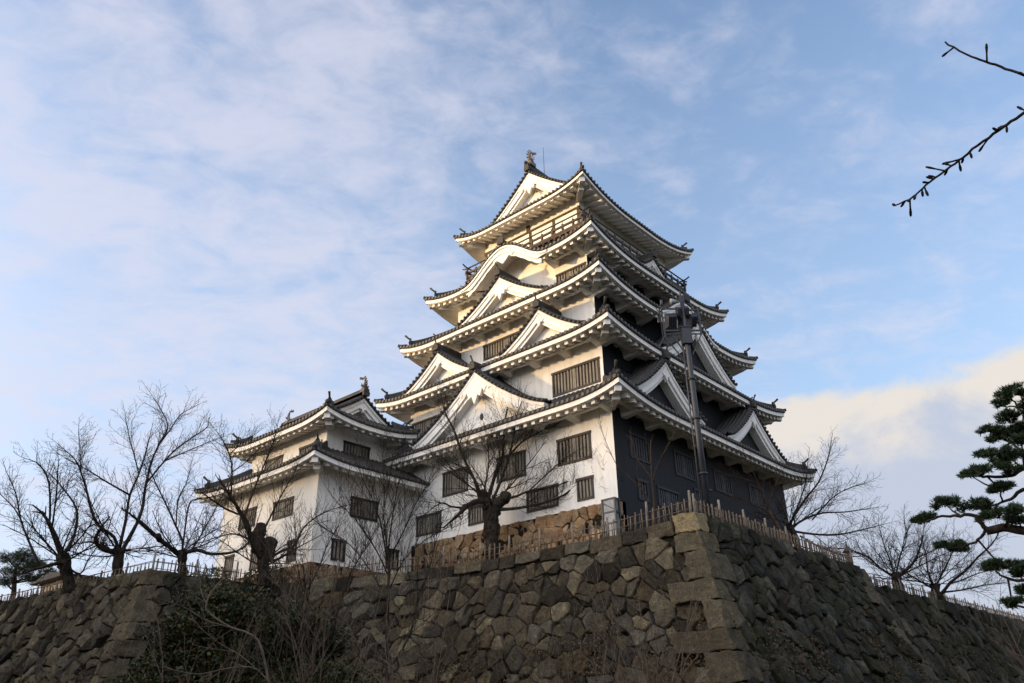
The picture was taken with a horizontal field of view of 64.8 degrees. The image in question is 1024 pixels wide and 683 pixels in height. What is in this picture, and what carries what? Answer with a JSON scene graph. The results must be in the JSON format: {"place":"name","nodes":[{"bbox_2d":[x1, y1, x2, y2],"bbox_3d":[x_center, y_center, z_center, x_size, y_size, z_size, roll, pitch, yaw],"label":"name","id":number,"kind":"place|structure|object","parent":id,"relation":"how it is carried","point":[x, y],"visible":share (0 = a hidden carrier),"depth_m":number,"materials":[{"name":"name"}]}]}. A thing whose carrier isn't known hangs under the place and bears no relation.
{"place":"outdoors","nodes":[
{"label":"outdoors","id":0,"kind":"place"},
{"bbox_2d":[0,0,1023,617],"label":"sky","id":1,"kind":"structure","parent":0,"point":[246,206],"materials":[{"name":"blue"}]},
{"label":"terrace","id":2,"kind":"structure","parent":0,"visible":0},
{"bbox_2d":[0,546,58,598],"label":"pine tree","id":3,"kind":"object","parent":2,"relation":"on","point":[4,582],"visible":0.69,"depth_m":48.71,"materials":[{"name":"green plant"}]},
{"bbox_2d":[0,438,115,596],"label":"bare tree","id":4,"kind":"object","parent":2,"relation":"on","point":[63,562],"visible":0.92,"depth_m":36.19,"materials":[{"name":"brown plant"}]},
{"bbox_2d":[30,572,105,593],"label":"building","id":5,"kind":"structure","parent":2,"relation":"on","point":[51,578],"depth_m":44.94,"materials":[{"name":"tile"}]},
{"bbox_2d":[38,380,232,575],"bbox_3d":[-17.869,6.471,37.834,5.841,10.140,8.923,-22,-33,37],"label":"bare tree","id":6,"kind":"object","parent":2,"relation":"on","point":[120,549],"visible":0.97,"depth_m":37.08,"materials":[{"name":"brown plant"}]},
{"bbox_2d":[122,451,272,574],"bbox_3d":[-14.803,8.129,37.897,6.749,7.052,4.859,11,-28,-22],"label":"bare tree","id":7,"kind":"object","parent":2,"relation":"on","point":[181,557],"visible":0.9,"depth_m":37.25,"materials":[{"name":"brown plant"}]},
{"bbox_2d":[187,565,231,580],"bbox_3d":[-13.680,10.703,36.324,2.097,1.200,1.565,5,-26,-12],"label":"bush","id":8,"kind":"object","parent":2,"relation":"on","point":[219,574],"visible":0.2,"depth_m":36.37,"materials":[{"name":"green plant"}]},
{"bbox_2d":[242,566,287,587],"bbox_3d":[-11.072,10.630,36.414,2.025,1.078,1.500,-7,-27,13],"label":"bush","id":9,"kind":"object","parent":2,"relation":"on","point":[280,569],"visible":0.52,"depth_m":36.16,"materials":[{"name":"green plant"}]},
{"bbox_2d":[179,404,368,587],"bbox_3d":[-10.676,6.726,37.378,8.182,8.901,5.718,6,-27,-15],"label":"bare tree","id":10,"kind":"object","parent":2,"relation":"on","point":[263,563],"visible":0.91,"depth_m":36.51,"materials":[{"name":"brown plant"}]},
{"bbox_2d":[194,376,429,582],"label":"castle turret","id":11,"kind":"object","parent":2,"relation":"on","point":[322,440],"visible":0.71,"depth_m":42.09,"materials":[{"name":"paint"}]},
{"bbox_2d":[404,375,627,560],"bbox_3d":[0.183,5.538,37.431,9.283,10.019,7.753,-22,-33,37],"label":"bare tree","id":12,"kind":"object","parent":2,"relation":"on","point":[492,508],"visible":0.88,"depth_m":38.04,"materials":[{"name":"brown plant"}]},
{"bbox_2d":[413,501,627,569],"bbox_3d":[-0.124,10.083,38.498,13.221,2.677,0.795,-22,-33,37],"label":"tower footing","id":13,"kind":"object","parent":2,"relation":"on","point":[526,530],"visible":0.34,"depth_m":37.72,"materials":[{"name":"stone"}]},
{"bbox_2d":[374,150,817,570],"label":"castle tower","id":14,"kind":"structure","parent":13,"relation":"on","point":[553,302],"depth_m":43.01,"materials":[{"name":"paint"}]},
{"bbox_2d":[601,497,621,536],"bbox_3d":[4.277,7.922,34.404,0.730,2.450,0.390,-22,-33,37],"label":"utility cabinet","id":15,"kind":"object","parent":2,"relation":"on","point":[611,509],"visible":0.63,"depth_m":34.54,"materials":[{"name":"metal"}]},
{"bbox_2d":[598,413,676,524],"bbox_3d":[5.415,5.641,33.629,3.626,6.041,1.657,-2,-26,3],"label":"sapling","id":16,"kind":"object","parent":2,"relation":"on","point":[652,480],"visible":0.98,"depth_m":33.70,"materials":[{"name":"brown plant"}]},
{"bbox_2d":[658,291,711,516],"bbox_3d":[7.477,2.877,34.204,2.024,11.450,0.606,-1,-26,0],"label":"floodlight mast","id":17,"kind":"object","parent":2,"relation":"on","point":[669,321],"visible":0.91,"depth_m":35.26,"materials":[{"name":"metal"}]},
{"bbox_2d":[706,443,813,540],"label":"bare tree","id":18,"kind":"object","parent":2,"relation":"on","point":[770,514],"visible":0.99,"depth_m":41.12,"materials":[{"name":"brown plant"}]},
{"bbox_2d":[745,424,904,569],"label":"bare tree","id":19,"kind":"object","parent":2,"relation":"on","point":[790,527],"visible":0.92,"depth_m":43.25,"materials":[{"name":"brown plant"}]},
{"bbox_2d":[812,506,974,589],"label":"bare tree","id":20,"kind":"object","parent":2,"relation":"on","point":[895,576],"visible":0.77,"depth_m":47.63,"materials":[{"name":"brown plant"}]},
{"bbox_2d":[869,517,1017,608],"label":"bare tree","id":21,"kind":"object","parent":2,"relation":"on","point":[936,585],"visible":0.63,"depth_m":50.42,"materials":[{"name":"brown plant"}]},
{"bbox_2d":[870,574,1023,621],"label":"bamboo fence","id":22,"kind":"object","parent":2,"relation":"on","point":[987,608],"visible":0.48,"depth_m":51.36,"materials":[{"name":"brown wood"}]},
{"label":"ground","id":23,"kind":"structure","parent":0,"visible":0},
{"bbox_2d":[0,569,273,682],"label":"stone rampart","id":24,"kind":"object","parent":23,"relation":"on","point":[82,623],"visible":0.63,"depth_m":32.89,"materials":[{"name":"grey stone"}]},
{"bbox_2d":[0,624,122,682],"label":"dead ivy","id":25,"kind":"object","parent":24,"relation":"attached to","point":[41,679],"visible":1,"depth_m":31.79,"materials":[{"name":"brown plant"}]},
{"bbox_2d":[0,557,154,600],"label":"bamboo fence","id":26,"kind":"object","parent":24,"relation":"on","point":[57,583],"visible":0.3,"depth_m":36.89,"materials":[{"name":"brown wood"}]},
{"bbox_2d":[152,550,257,583],"bbox_3d":[-12.961,10.139,35.398,0.173,1.159,5.803,-22,-33,37],"label":"bamboo fence","id":27,"kind":"object","parent":24,"relation":"on","point":[236,571],"visible":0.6,"depth_m":34.90,"materials":[{"name":"brown wood"}]},
{"bbox_2d":[101,578,272,682],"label":"evergreen shrub","id":28,"kind":"object","parent":23,"relation":"on","point":[225,606],"visible":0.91,"depth_m":22.16,"materials":[{"name":"green plant"}]},
{"bbox_2d":[109,564,289,682],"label":"bare shrub","id":29,"kind":"object","parent":23,"relation":"on","point":[240,649],"visible":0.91,"depth_m":20.73,"materials":[{"name":"brown plant"}]},
{"bbox_2d":[137,553,270,682],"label":"bare tree","id":30,"kind":"object","parent":23,"relation":"on","point":[267,677],"visible":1,"depth_m":18.77,"materials":[{"name":"brown plant"}]},
{"bbox_2d":[206,581,305,682],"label":"evergreen shrub","id":31,"kind":"object","parent":23,"relation":"on","point":[258,595],"visible":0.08,"depth_m":25.11,"materials":[{"name":"green plant"}]},
{"bbox_2d":[171,605,378,682],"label":"evergreen shrub","id":32,"kind":"object","parent":23,"relation":"on","point":[285,656],"visible":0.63,"depth_m":22.59,"materials":[{"name":"green plant"}]},
{"bbox_2d":[243,496,381,681],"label":"bare tree","id":33,"kind":"object","parent":23,"relation":"on","point":[309,583],"visible":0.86,"depth_m":22.44,"materials":[{"name":"brown plant"}]},
{"bbox_2d":[250,492,394,682],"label":"bare shrub","id":34,"kind":"object","parent":23,"relation":"on","point":[300,635],"visible":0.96,"depth_m":20.77,"materials":[{"name":"brown plant"}]},
{"bbox_2d":[300,422,480,682],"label":"bare tree","id":35,"kind":"object","parent":23,"relation":"on","point":[362,512],"visible":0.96,"depth_m":26.61,"materials":[{"name":"brown plant"}]},
{"bbox_2d":[326,500,485,682],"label":"bare shrub","id":36,"kind":"object","parent":23,"relation":"on","point":[392,672],"visible":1,"depth_m":19.66,"materials":[{"name":"brown plant"}]},
{"bbox_2d":[470,550,621,682],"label":"bare shrub","id":37,"kind":"object","parent":23,"relation":"on","point":[550,647],"visible":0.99,"depth_m":20.91,"materials":[{"name":"brown plant"}]},
{"bbox_2d":[272,511,941,682],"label":"stone rampart","id":38,"kind":"object","parent":23,"relation":"on","point":[802,592],"visible":0.81,"depth_m":29.79,"materials":[{"name":"grey stone"}]},
{"bbox_2d":[273,542,481,582],"bbox_3d":[-6.181,10.084,36.091,10.013,1.509,0.234,-7,-27,13],"label":"bamboo fence","id":39,"kind":"object","parent":38,"relation":"on","point":[443,561],"visible":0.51,"depth_m":35.80,"materials":[{"name":"brown wood"}]},
{"bbox_2d":[349,598,745,682],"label":"dead ivy","id":40,"kind":"object","parent":38,"relation":"attached to","point":[699,614],"visible":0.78,"depth_m":27.74,"materials":[{"name":"brown plant"}]},
{"bbox_2d":[479,490,691,560],"bbox_3d":[2.556,7.590,31.924,10.821,1.220,0.402,-24,-34,38],"label":"bamboo fence","id":41,"kind":"object","parent":38,"relation":"on","point":[607,532],"visible":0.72,"depth_m":31.40,"materials":[{"name":"brown wood"}]},
{"bbox_2d":[692,493,853,563],"bbox_3d":[11.365,8.157,33.608,0.168,1.149,14.690,-22,-33,37],"label":"bamboo fence","id":42,"kind":"object","parent":38,"relation":"on","point":[797,543],"visible":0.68,"depth_m":32.92,"materials":[{"name":"brown wood"}]},
{"bbox_2d":[732,585,932,682],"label":"dead ivy","id":43,"kind":"object","parent":38,"relation":"attached to","point":[825,656],"visible":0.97,"depth_m":27.20,"materials":[{"name":"brown plant"}]},
{"bbox_2d":[843,541,852,561],"bbox_3d":[16.249,10.448,38.898,0.444,1.650,0.444,-16,-30,28],"label":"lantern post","id":44,"kind":"object","parent":38,"relation":"on","point":[846,550],"visible":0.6,"depth_m":38.93,"materials":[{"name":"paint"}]},
{"bbox_2d":[573,527,737,682],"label":"bare shrub","id":45,"kind":"object","parent":23,"relation":"on","point":[644,654],"visible":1,"depth_m":17.99,"materials":[{"name":"brown plant"}]},
{"bbox_2d":[874,585,1023,682],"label":"stone rampart","id":46,"kind":"object","parent":23,"relation":"on","point":[920,610],"visible":0.71,"depth_m":46.55,"materials":[{"name":"grey stone"}]},
{"bbox_2d":[891,601,1023,682],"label":"dead ivy","id":47,"kind":"object","parent":46,"relation":"attached to","point":[960,678],"visible":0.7,"depth_m":46.44,"materials":[{"name":"brown plant"}]},
{"bbox_2d":[892,41,1023,216],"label":"cherry tree","id":48,"kind":"object","parent":23,"relation":"on","point":[984,141],"visible":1,"depth_m":5.64,"materials":[{"name":"brown plant"}]},
{"bbox_2d":[907,379,1023,617],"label":"pine tree","id":49,"kind":"object","parent":23,"relation":"on","point":[1003,457],"visible":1,"depth_m":18.11,"materials":[{"name":"green plant"}]},
{"bbox_2d":[973,569,1023,678],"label":"bare shrub","id":50,"kind":"object","parent":23,"relation":"on","point":[1014,652],"visible":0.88,"depth_m":20.07,"materials":[{"name":"brown plant"}]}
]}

